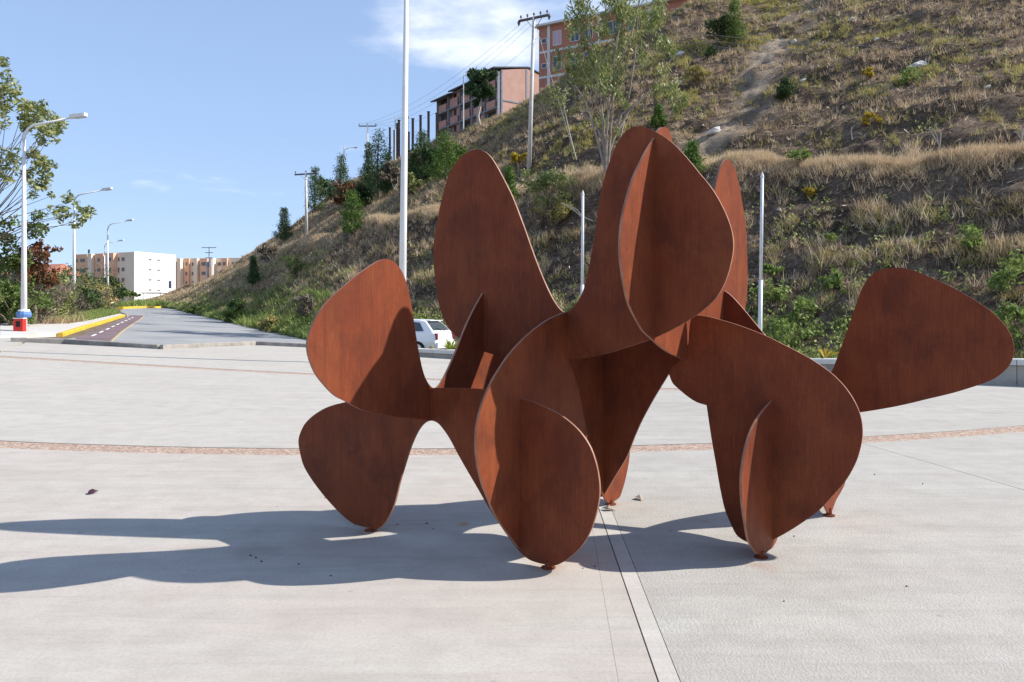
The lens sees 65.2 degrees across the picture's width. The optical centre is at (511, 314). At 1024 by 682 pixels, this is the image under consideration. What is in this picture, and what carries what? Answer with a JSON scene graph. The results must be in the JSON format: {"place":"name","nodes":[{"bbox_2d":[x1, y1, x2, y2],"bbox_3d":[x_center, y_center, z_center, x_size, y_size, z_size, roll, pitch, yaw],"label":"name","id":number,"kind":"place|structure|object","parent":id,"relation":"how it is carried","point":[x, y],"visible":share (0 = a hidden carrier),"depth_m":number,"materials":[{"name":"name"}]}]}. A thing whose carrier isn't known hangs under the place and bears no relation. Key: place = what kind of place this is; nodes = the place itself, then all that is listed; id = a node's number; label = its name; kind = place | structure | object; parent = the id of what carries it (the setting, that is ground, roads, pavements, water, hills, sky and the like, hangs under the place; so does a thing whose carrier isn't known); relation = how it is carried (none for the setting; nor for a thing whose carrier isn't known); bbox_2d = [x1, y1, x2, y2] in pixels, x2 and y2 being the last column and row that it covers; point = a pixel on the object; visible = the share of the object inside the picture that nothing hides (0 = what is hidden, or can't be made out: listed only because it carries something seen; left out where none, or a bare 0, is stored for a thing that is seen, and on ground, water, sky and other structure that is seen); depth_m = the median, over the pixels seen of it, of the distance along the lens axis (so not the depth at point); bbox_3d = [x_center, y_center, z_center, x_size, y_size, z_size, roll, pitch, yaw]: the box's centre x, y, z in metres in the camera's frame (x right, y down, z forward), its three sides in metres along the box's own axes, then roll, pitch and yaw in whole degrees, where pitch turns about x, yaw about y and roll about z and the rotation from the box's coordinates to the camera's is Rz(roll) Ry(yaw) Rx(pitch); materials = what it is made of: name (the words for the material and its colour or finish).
{"place":"outdoors","nodes":[
{"label":"outdoors","id":0,"kind":"place"},
{"bbox_2d":[0,314,121,337],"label":"pavement","id":1,"kind":"structure","parent":0,"point":[37,330],"depth_m":35.66,"materials":[{"name":"concrete"}]},
{"bbox_2d":[12,318,26,331],"bbox_3d":[-20.720,0.465,33.670,0.440,0.660,0.280,0,0,0],"label":"litter bin","id":2,"kind":"object","parent":1,"relation":"on","point":[19,324],"visible":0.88,"depth_m":33.55,"materials":[{"name":"metal"}]},
{"bbox_2d":[21,113,87,330],"bbox_3d":[-19.460,-3.783,34.000,2.819,9.556,0.300,0,0,0],"label":"street lamp","id":3,"kind":"object","parent":1,"relation":"on","point":[24,247],"visible":0.93,"depth_m":33.94,"materials":[{"name":"metal"}]},
{"bbox_2d":[2,304,168,344],"bbox_3d":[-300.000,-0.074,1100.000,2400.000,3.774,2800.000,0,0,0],"label":"ground","id":4,"kind":"structure","parent":0,"point":[83,332],"depth_m":39.09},
{"bbox_2d":[0,268,44,323],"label":"shrub","id":5,"kind":"object","parent":4,"relation":"on","point":[1,321],"visible":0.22,"depth_m":39.61,"materials":[{"name":"green plant"}]},
{"bbox_2d":[0,209,49,293],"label":"tree","id":6,"kind":"object","parent":4,"relation":"on","point":[8,260],"visible":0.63,"depth_m":38.48,"materials":[{"name":"green plant"}]},
{"bbox_2d":[0,278,55,325],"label":"shrub","id":7,"kind":"object","parent":4,"relation":"on","point":[8,310],"visible":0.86,"depth_m":38.05,"materials":[{"name":"green plant"}]},
{"bbox_2d":[11,238,63,323],"bbox_3d":[-23.761,-1.500,39.955,2.364,4.807,2.481,0,0,39],"label":"tree","id":8,"kind":"object","parent":4,"relation":"on","point":[37,249],"visible":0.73,"depth_m":39.86,"materials":[{"name":"red plant"}]},
{"bbox_2d":[1,264,79,301],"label":"house","id":9,"kind":"structure","parent":4,"relation":"on","point":[61,266],"depth_m":147.66,"materials":[{"name":"ceramic"}]},
{"bbox_2d":[0,56,96,243],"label":"tree","id":10,"kind":"object","parent":4,"relation":"on","point":[27,108],"visible":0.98,"depth_m":37.46,"materials":[{"name":"green plant"}]},
{"bbox_2d":[27,278,78,323],"bbox_3d":[-24.479,-0.609,41.475,4.140,2.689,3.714,0,0,0],"label":"shrub","id":11,"kind":"object","parent":4,"relation":"on","point":[57,297],"visible":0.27,"depth_m":40.93,"materials":[{"name":"green plant"}]},
{"bbox_2d":[38,270,84,319],"bbox_3d":[-26.192,-0.907,45.290,4.026,3.184,4.297,0,0,0],"label":"shrub","id":12,"kind":"object","parent":4,"relation":"on","point":[65,309],"visible":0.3,"depth_m":45.02,"materials":[{"name":"green plant"}]},
{"bbox_2d":[35,274,92,314],"bbox_3d":[-26.745,-0.942,46.978,3.258,3.016,3.185,0,0,29],"label":"shrub","id":13,"kind":"object","parent":4,"relation":"on","point":[82,302],"visible":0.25,"depth_m":47.30,"materials":[{"name":"green plant"}]},
{"bbox_2d":[42,310,87,323],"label":"verge dry grass","id":14,"kind":"structure","parent":4,"relation":"on","point":[63,321],"depth_m":43.77,"materials":[{"name":"plant"}]},
{"bbox_2d":[41,272,100,305],"bbox_3d":[-28.863,-1.177,51.947,5.218,3.425,3.126,0,0,0],"label":"shrub","id":15,"kind":"object","parent":4,"relation":"on","point":[89,294],"visible":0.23,"depth_m":51.16,"materials":[{"name":"green plant"}]},
{"bbox_2d":[42,307,122,322],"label":"verge grass","id":16,"kind":"structure","parent":4,"relation":"on","point":[92,314],"depth_m":51.17,"materials":[{"name":"plant"}]},
{"bbox_2d":[55,274,109,310],"bbox_3d":[-32.756,-1.488,60.114,4.641,3.259,3.779,0,0,0],"label":"shrub","id":17,"kind":"object","parent":4,"relation":"on","point":[96,306],"visible":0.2,"depth_m":59.92,"materials":[{"name":"green plant"}]},
{"bbox_2d":[63,263,104,288],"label":"shrub","id":18,"kind":"object","parent":4,"relation":"on","point":[87,279],"visible":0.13,"depth_m":72.16,"materials":[{"name":"green plant"}]},
{"bbox_2d":[11,337,159,348],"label":"kerb","id":19,"kind":"structure","parent":4,"relation":"on","point":[84,342],"depth_m":28.96,"materials":[{"name":"concrete"}]},
{"bbox_2d":[52,264,124,292],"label":"shrub","id":20,"kind":"object","parent":4,"relation":"on","point":[93,274],"visible":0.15,"depth_m":82.05,"materials":[{"name":"green plant"}]},
{"bbox_2d":[56,314,124,336],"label":"kerb","id":21,"kind":"structure","parent":4,"relation":"on","point":[72,331],"depth_m":40.55,"materials":[{"name":"yellow paint"}]},
{"bbox_2d":[67,276,115,310],"bbox_3d":[-33.113,-1.563,61.615,5.150,3.360,4.736,0,0,-27],"label":"shrub","id":22,"kind":"object","parent":4,"relation":"on","point":[104,299],"visible":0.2,"depth_m":61.80,"materials":[{"name":"green plant"}]},
{"bbox_2d":[72,187,112,310],"bbox_3d":[-29.371,-4.307,56.000,2.819,9.206,0.300,0,0,0],"label":"street lamp","id":23,"kind":"object","parent":4,"relation":"on","point":[74,246],"visible":0.69,"depth_m":55.94,"materials":[{"name":"metal"}]},
{"bbox_2d":[79,279,123,309],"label":"shrub","id":24,"kind":"object","parent":4,"relation":"on","point":[103,288],"visible":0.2,"depth_m":66.06,"materials":[{"name":"green plant"}]},
{"bbox_2d":[103,275,127,305],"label":"tree","id":25,"kind":"object","parent":4,"relation":"on","point":[113,281],"visible":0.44,"depth_m":96.13,"materials":[{"name":"green plant"}]},
{"bbox_2d":[107,219,133,287],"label":"street lamp","id":26,"kind":"object","parent":4,"relation":"on","point":[108,250],"visible":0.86,"depth_m":83.94,"materials":[{"name":"metal"}]},
{"bbox_2d":[76,249,175,303],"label":"apartment building","id":27,"kind":"structure","parent":4,"relation":"on","point":[139,272],"depth_m":224.51,"materials":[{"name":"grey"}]},
{"bbox_2d":[118,289,140,300],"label":"tree","id":28,"kind":"object","parent":4,"relation":"on","point":[131,294],"visible":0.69,"depth_m":105.23,"materials":[{"name":"green plant"}]},
{"bbox_2d":[115,298,176,307],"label":"verge grass","id":29,"kind":"structure","parent":4,"relation":"on","point":[138,302],"depth_m":97.81,"materials":[{"name":"plant"}]},
{"bbox_2d":[176,258,239,288],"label":"apartment building","id":30,"kind":"structure","parent":4,"relation":"on","point":[188,270],"depth_m":259.19,"materials":[{"name":"beige"}]},
{"bbox_2d":[160,341,305,348],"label":"kerb","id":31,"kind":"structure","parent":4,"relation":"on","point":[194,345],"depth_m":31.65,"materials":[{"name":"concrete"}]},
{"bbox_2d":[221,305,247,321],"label":"shrub","id":32,"kind":"object","parent":4,"relation":"on","point":[233,312],"visible":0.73,"depth_m":56.06,"materials":[{"name":"green plant"}]},
{"bbox_2d":[180,282,337,339],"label":"roadside weeds","id":33,"kind":"object","parent":4,"relation":"on","point":[302,333],"visible":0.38,"depth_m":50.70,"materials":[{"name":"plant"}]},
{"bbox_2d":[580,190,583,295],"bbox_3d":[2.303,-1.131,26.200,0.124,5.900,0.118,0,0,0],"label":"flag pole","id":34,"kind":"object","parent":4,"relation":"on","point":[582,244],"visible":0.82,"depth_m":26.16,"materials":[{"name":"metal"}]},
{"bbox_2d":[152,196,1023,358],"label":"green ground cover","id":35,"kind":"object","parent":4,"relation":"on","point":[811,325],"visible":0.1,"depth_m":28.31,"materials":[{"name":"plant"}]},
{"bbox_2d":[418,348,1023,385],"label":"wall","id":36,"kind":"structure","parent":4,"relation":"on","point":[1012,373],"depth_m":18.32,"materials":[{"name":"concrete"}]},
{"bbox_2d":[758,171,763,329],"bbox_3d":[7.029,-1.112,22.600,0.124,5.870,0.118,1,0,0],"label":"flag pole","id":37,"kind":"object","parent":4,"relation":"on","point":[760,298],"visible":0.84,"depth_m":22.56,"materials":[{"name":"metal"}]},
{"bbox_2d":[69,308,305,344],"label":"road","id":38,"kind":"structure","parent":0,"point":[163,326],"depth_m":42.34,"materials":[{"name":"asphalt"}]},
{"bbox_2d":[76,315,142,340],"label":"bike lane","id":39,"kind":"structure","parent":38,"relation":"on","point":[111,333],"depth_m":38.57,"materials":[{"name":"asphalt"}]},
{"bbox_2d":[414,319,454,348],"bbox_3d":[-4.392,0.893,31.739,4.020,1.440,1.744,0,0,22],"label":"parked car","id":40,"kind":"object","parent":38,"relation":"on","point":[432,332],"visible":0.37,"depth_m":30.59,"materials":[{"name":"white paint"}]},
{"bbox_2d":[0,0,651,266],"label":"sky","id":41,"kind":"structure","parent":0,"point":[203,115],"materials":[{"name":"blue"}]},
{"bbox_2d":[0,337,1023,681],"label":"plaza","id":42,"kind":"structure","parent":0,"point":[140,567],"depth_m":5.23,"materials":[{"name":"concrete"}]},
{"bbox_2d":[0,356,678,389],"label":"gravel band","id":43,"kind":"object","parent":42,"relation":"on","point":[197,368],"visible":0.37,"depth_m":21.86,"materials":[{"name":"gravel"}]},
{"bbox_2d":[399,0,408,279],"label":"tall pole","id":44,"kind":"object","parent":42,"relation":"on","point":[403,214],"visible":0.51,"depth_m":25.12,"materials":[{"name":"metal"}]},
{"bbox_2d":[0,426,1023,454],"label":"gravel band","id":45,"kind":"object","parent":42,"relation":"on","point":[132,449],"visible":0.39,"depth_m":9.56,"materials":[{"name":"gravel"}]},
{"bbox_2d":[298,126,1013,569],"bbox_3d":[0.793,0.161,5.952,4.804,2.876,2.130,0,0,-9],"label":"steel sculpture","id":46,"kind":"object","parent":42,"relation":"on","point":[536,402],"visible":1,"depth_m":5.46,"materials":[{"name":"metal"}]},
{"bbox_2d":[157,0,1023,357],"bbox_3d":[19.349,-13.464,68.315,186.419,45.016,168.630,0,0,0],"label":"hill","id":47,"kind":"structure","parent":0,"point":[756,82],"depth_m":40.05,"materials":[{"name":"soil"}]},
{"bbox_2d":[226,297,246,309],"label":"shrub","id":48,"kind":"object","parent":47,"relation":"on","point":[236,302],"visible":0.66,"depth_m":59.84,"materials":[{"name":"green plant"}]},
{"bbox_2d":[246,255,262,285],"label":"pine tree","id":49,"kind":"object","parent":47,"relation":"on","point":[253,276],"visible":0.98,"depth_m":69.35,"materials":[{"name":"green plant"}]},
{"bbox_2d":[257,242,277,260],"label":"shrub","id":50,"kind":"object","parent":47,"relation":"on","point":[265,247],"visible":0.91,"depth_m":77.17,"materials":[{"name":"brown plant"}]},
{"bbox_2d":[256,315,283,331],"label":"shrub","id":51,"kind":"object","parent":47,"relation":"on","point":[267,321],"visible":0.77,"depth_m":45.15,"materials":[{"name":"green plant"}]},
{"bbox_2d":[272,207,294,241],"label":"pine tree","id":52,"kind":"object","parent":47,"relation":"on","point":[285,226],"visible":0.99,"depth_m":84.75,"materials":[{"name":"green plant"}]},
{"bbox_2d":[278,253,307,274],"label":"shrub","id":53,"kind":"object","parent":47,"relation":"on","point":[292,263],"visible":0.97,"depth_m":56.96,"materials":[{"name":"green plant"}]},
{"bbox_2d":[290,294,317,318],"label":"shrub","id":54,"kind":"object","parent":47,"relation":"on","point":[308,300],"visible":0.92,"depth_m":43.71,"materials":[{"name":"brown plant"}]},
{"bbox_2d":[294,170,317,235],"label":"utility pole","id":55,"kind":"object","parent":47,"relation":"on","point":[306,210],"visible":0.96,"depth_m":76.41,"materials":[{"name":"concrete"}]},
{"bbox_2d":[303,166,329,213],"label":"pine tree","id":56,"kind":"object","parent":47,"relation":"on","point":[318,188],"visible":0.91,"depth_m":91.72,"materials":[{"name":"green plant"}]},
{"bbox_2d":[315,178,334,200],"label":"shrub","id":57,"kind":"object","parent":47,"relation":"on","point":[324,182],"visible":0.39,"depth_m":99.25,"materials":[{"name":"green plant"}]},
{"bbox_2d":[323,153,355,197],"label":"pine tree","id":58,"kind":"object","parent":47,"relation":"on","point":[342,170],"visible":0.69,"depth_m":85.70,"materials":[{"name":"green plant"}]},
{"bbox_2d":[330,178,363,204],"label":"shrub","id":59,"kind":"object","parent":47,"relation":"on","point":[336,199],"visible":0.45,"depth_m":79.03,"materials":[{"name":"brown plant"}]},
{"bbox_2d":[338,188,366,235],"bbox_3d":[-11.067,-6.947,55.862,2.420,3.771,2.093,0,0,-38],"label":"pine tree","id":60,"kind":"object","parent":47,"relation":"on","point":[350,215],"visible":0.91,"depth_m":55.64,"materials":[{"name":"green plant"}]},
{"bbox_2d":[351,182,376,209],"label":"shrub","id":61,"kind":"object","parent":47,"relation":"on","point":[366,200],"visible":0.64,"depth_m":71.09,"materials":[{"name":"green plant"}]},
{"bbox_2d":[355,142,381,191],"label":"pine tree","id":62,"kind":"object","parent":47,"relation":"on","point":[369,154],"visible":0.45,"depth_m":74.46,"materials":[{"name":"green plant"}]},
{"bbox_2d":[355,125,397,199],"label":"pine tree","id":63,"kind":"object","parent":47,"relation":"on","point":[377,168],"visible":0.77,"depth_m":70.55,"materials":[{"name":"green plant"}]},
{"bbox_2d":[374,152,395,193],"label":"pine tree","id":64,"kind":"object","parent":47,"relation":"on","point":[389,184],"visible":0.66,"depth_m":69.53,"materials":[{"name":"green plant"}]},
{"bbox_2d":[377,160,400,189],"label":"shrub","id":65,"kind":"object","parent":47,"relation":"on","point":[389,167],"visible":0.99,"depth_m":68.88,"materials":[{"name":"brown plant"}]},
{"bbox_2d":[399,171,433,194],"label":"shrub","id":66,"kind":"object","parent":47,"relation":"on","point":[411,183],"visible":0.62,"depth_m":62.33,"materials":[{"name":"green plant"}]},
{"bbox_2d":[407,127,438,180],"bbox_3d":[-7.118,-12.489,64.316,3.397,5.105,3.350,0,0,-14],"label":"pine tree","id":67,"kind":"object","parent":47,"relation":"on","point":[422,137],"visible":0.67,"depth_m":64.07,"materials":[{"name":"green plant"}]},
{"bbox_2d":[407,140,444,175],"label":"shrub","id":68,"kind":"object","parent":47,"relation":"on","point":[425,151],"visible":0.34,"depth_m":63.22,"materials":[{"name":"green plant"}]},
{"bbox_2d":[421,129,463,182],"bbox_3d":[-4.782,-11.304,57.904,3.922,4.335,3.566,0,0,0],"label":"pine tree","id":69,"kind":"object","parent":47,"relation":"on","point":[446,159],"visible":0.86,"depth_m":57.66,"materials":[{"name":"green plant"}]},
{"bbox_2d":[447,142,466,172],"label":"shrub","id":70,"kind":"object","parent":47,"relation":"on","point":[461,151],"visible":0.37,"depth_m":60.02,"materials":[{"name":"green plant"}]},
{"bbox_2d":[464,67,498,126],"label":"tree","id":71,"kind":"object","parent":47,"relation":"on","point":[483,91],"visible":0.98,"depth_m":71.29,"materials":[{"name":"green plant"}]},
{"bbox_2d":[430,66,538,135],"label":"apartment building","id":72,"kind":"structure","parent":47,"relation":"on","point":[511,84],"depth_m":128.23,"materials":[{"name":"paint"}]},
{"bbox_2d":[501,164,518,201],"bbox_3d":[-0.234,-7.064,44.912,1.538,2.759,1.404,0,0,40],"label":"pine tree","id":73,"kind":"object","parent":47,"relation":"on","point":[509,175],"visible":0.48,"depth_m":44.69,"materials":[{"name":"green plant"}]},
{"bbox_2d":[510,151,526,164],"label":"shrub","id":74,"kind":"object","parent":47,"relation":"on","point":[515,157],"visible":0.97,"depth_m":51.09,"materials":[{"name":"yellow plant"}]},
{"bbox_2d":[517,10,550,169],"bbox_3d":[1.197,-13.509,49.449,2.437,10.248,0.285,3,2,35],"label":"utility pole","id":75,"kind":"object","parent":47,"relation":"on","point":[529,147],"visible":0.98,"depth_m":49.36,"materials":[{"name":"concrete"}]},
{"bbox_2d":[518,167,577,224],"bbox_3d":[1.871,-6.030,41.518,3.285,3.032,3.094,0,0,0],"label":"shrub","id":76,"kind":"object","parent":47,"relation":"on","point":[545,179],"visible":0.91,"depth_m":41.06,"materials":[{"name":"green plant"}]},
{"bbox_2d":[535,199,575,224],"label":"shrub","id":77,"kind":"object","parent":47,"relation":"on","point":[562,211],"visible":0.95,"depth_m":40.75,"materials":[{"name":"green plant"}]},
{"bbox_2d":[541,84,576,159],"bbox_3d":[2.717,-11.111,46.411,2.021,4.584,0.970,0,0,21],"label":"eucalyptus sapling","id":78,"kind":"object","parent":47,"relation":"on","point":[558,105],"visible":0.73,"depth_m":46.44,"materials":[{"name":"green plant"}]},
{"bbox_2d":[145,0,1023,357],"bbox_3d":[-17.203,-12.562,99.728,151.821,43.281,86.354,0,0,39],"label":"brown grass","id":79,"kind":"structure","parent":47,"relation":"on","point":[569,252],"depth_m":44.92,"materials":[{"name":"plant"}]},
{"bbox_2d":[147,0,1023,357],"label":"straw grass","id":80,"kind":"structure","parent":47,"relation":"on","point":[911,160],"depth_m":41.80,"materials":[{"name":"plant"}]},
{"bbox_2d":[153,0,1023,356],"bbox_3d":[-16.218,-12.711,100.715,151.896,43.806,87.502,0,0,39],"label":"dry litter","id":81,"kind":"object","parent":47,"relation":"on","point":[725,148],"visible":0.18,"depth_m":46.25,"materials":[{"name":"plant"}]},
{"bbox_2d":[156,0,1023,357],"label":"leafy weeds","id":82,"kind":"object","parent":47,"relation":"on","point":[766,330],"visible":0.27,"depth_m":33.57,"materials":[{"name":"plant"}]},
{"bbox_2d":[535,0,692,91],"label":"brick apartment block","id":83,"kind":"structure","parent":47,"relation":"on","point":[552,36],"depth_m":83.15,"materials":[{"name":"red brick"}]},
{"bbox_2d":[553,30,561,45],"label":"window","id":84,"kind":"structure","parent":83,"relation":"in","point":[557,35],"depth_m":83.39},
{"bbox_2d":[549,0,691,176],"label":"eucalyptus tree","id":85,"kind":"object","parent":47,"relation":"on","point":[620,9],"visible":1,"depth_m":41.32,"materials":[{"name":"green plant"}]},
{"bbox_2d":[277,1,1022,307],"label":"stones","id":86,"kind":"object","parent":47,"relation":"on","point":[895,89],"visible":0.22,"depth_m":44.88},
{"bbox_2d":[647,103,668,127],"bbox_3d":[8.485,-11.416,46.590,1.280,1.843,1.334,0,0,35],"label":"pine tree","id":87,"kind":"object","parent":47,"relation":"on","point":[659,117],"visible":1,"depth_m":46.41,"materials":[{"name":"green plant"}]},
{"bbox_2d":[682,139,707,172],"bbox_3d":[8.705,-7.360,38.636,1.570,2.362,1.644,0,0,0],"label":"pine tree","id":88,"kind":"object","parent":47,"relation":"on","point":[691,154],"visible":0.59,"depth_m":38.43,"materials":[{"name":"green plant"}]},
{"bbox_2d":[681,64,713,86],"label":"shrub","id":89,"kind":"object","parent":47,"relation":"on","point":[697,79],"visible":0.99,"depth_m":50.03,"materials":[{"name":"yellow plant"}]},
{"bbox_2d":[703,44,717,56],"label":"shrub","id":90,"kind":"object","parent":47,"relation":"on","point":[711,50],"visible":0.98,"depth_m":52.70,"materials":[{"name":"green plant"}]},
{"bbox_2d":[704,15,732,42],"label":"shrub","id":91,"kind":"object","parent":47,"relation":"on","point":[716,27],"visible":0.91,"depth_m":54.84,"materials":[{"name":"green plant"}]},
{"bbox_2d":[717,0,748,46],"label":"pine tree","id":92,"kind":"object","parent":47,"relation":"on","point":[736,25],"visible":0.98,"depth_m":54.27,"materials":[{"name":"green plant"}]},
{"bbox_2d":[749,277,791,305],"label":"shrub","id":93,"kind":"object","parent":47,"relation":"on","point":[777,296],"visible":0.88,"depth_m":28.41,"materials":[{"name":"green plant"}]},
{"bbox_2d":[763,262,784,278],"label":"shrub","id":94,"kind":"object","parent":47,"relation":"on","point":[769,269],"visible":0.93,"depth_m":29.79,"materials":[{"name":"green plant"}]},
{"bbox_2d":[773,76,796,98],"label":"shrub","id":95,"kind":"object","parent":47,"relation":"on","point":[785,89],"visible":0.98,"depth_m":44.67,"materials":[{"name":"green plant"}]},
{"bbox_2d":[770,318,815,347],"bbox_3d":[9.013,0.670,25.854,1.556,1.174,1.352,0,0,0],"label":"shrub","id":96,"kind":"object","parent":47,"relation":"on","point":[784,323],"visible":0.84,"depth_m":25.66,"materials":[{"name":"green plant"}]},
{"bbox_2d":[785,146,811,165],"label":"shrub","id":97,"kind":"object","parent":47,"relation":"on","point":[804,154],"visible":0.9,"depth_m":35.57,"materials":[{"name":"green plant"}]},
{"bbox_2d":[786,295,823,323],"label":"shrub","id":98,"kind":"object","parent":47,"relation":"on","point":[800,302],"visible":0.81,"depth_m":26.95,"materials":[{"name":"green plant"}]},
{"bbox_2d":[818,268,843,290],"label":"shrub","id":99,"kind":"object","parent":47,"relation":"on","point":[830,282],"visible":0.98,"depth_m":27.64,"materials":[{"name":"green plant"}]},
{"bbox_2d":[862,112,882,126],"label":"shrub","id":100,"kind":"object","parent":47,"relation":"on","point":[867,118],"visible":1,"depth_m":37.82,"materials":[{"name":"yellow plant"}]},
{"bbox_2d":[896,65,921,86],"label":"shrub","id":101,"kind":"object","parent":47,"relation":"on","point":[910,69],"visible":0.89,"depth_m":40.83,"materials":[{"name":"green plant"}]},
{"bbox_2d":[959,223,987,258],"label":"shrub","id":102,"kind":"object","parent":47,"relation":"on","point":[970,242],"visible":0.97,"depth_m":26.14,"materials":[{"name":"green plant"}]},
{"bbox_2d":[985,248,1023,297],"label":"shrub","id":103,"kind":"object","parent":47,"relation":"on","point":[1000,278],"visible":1,"depth_m":23.79,"materials":[{"name":"green plant"}]},
{"bbox_2d":[990,301,1023,341],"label":"shrub","id":104,"kind":"object","parent":47,"relation":"on","point":[1011,309],"visible":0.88,"depth_m":22.04,"materials":[{"name":"green plant"}]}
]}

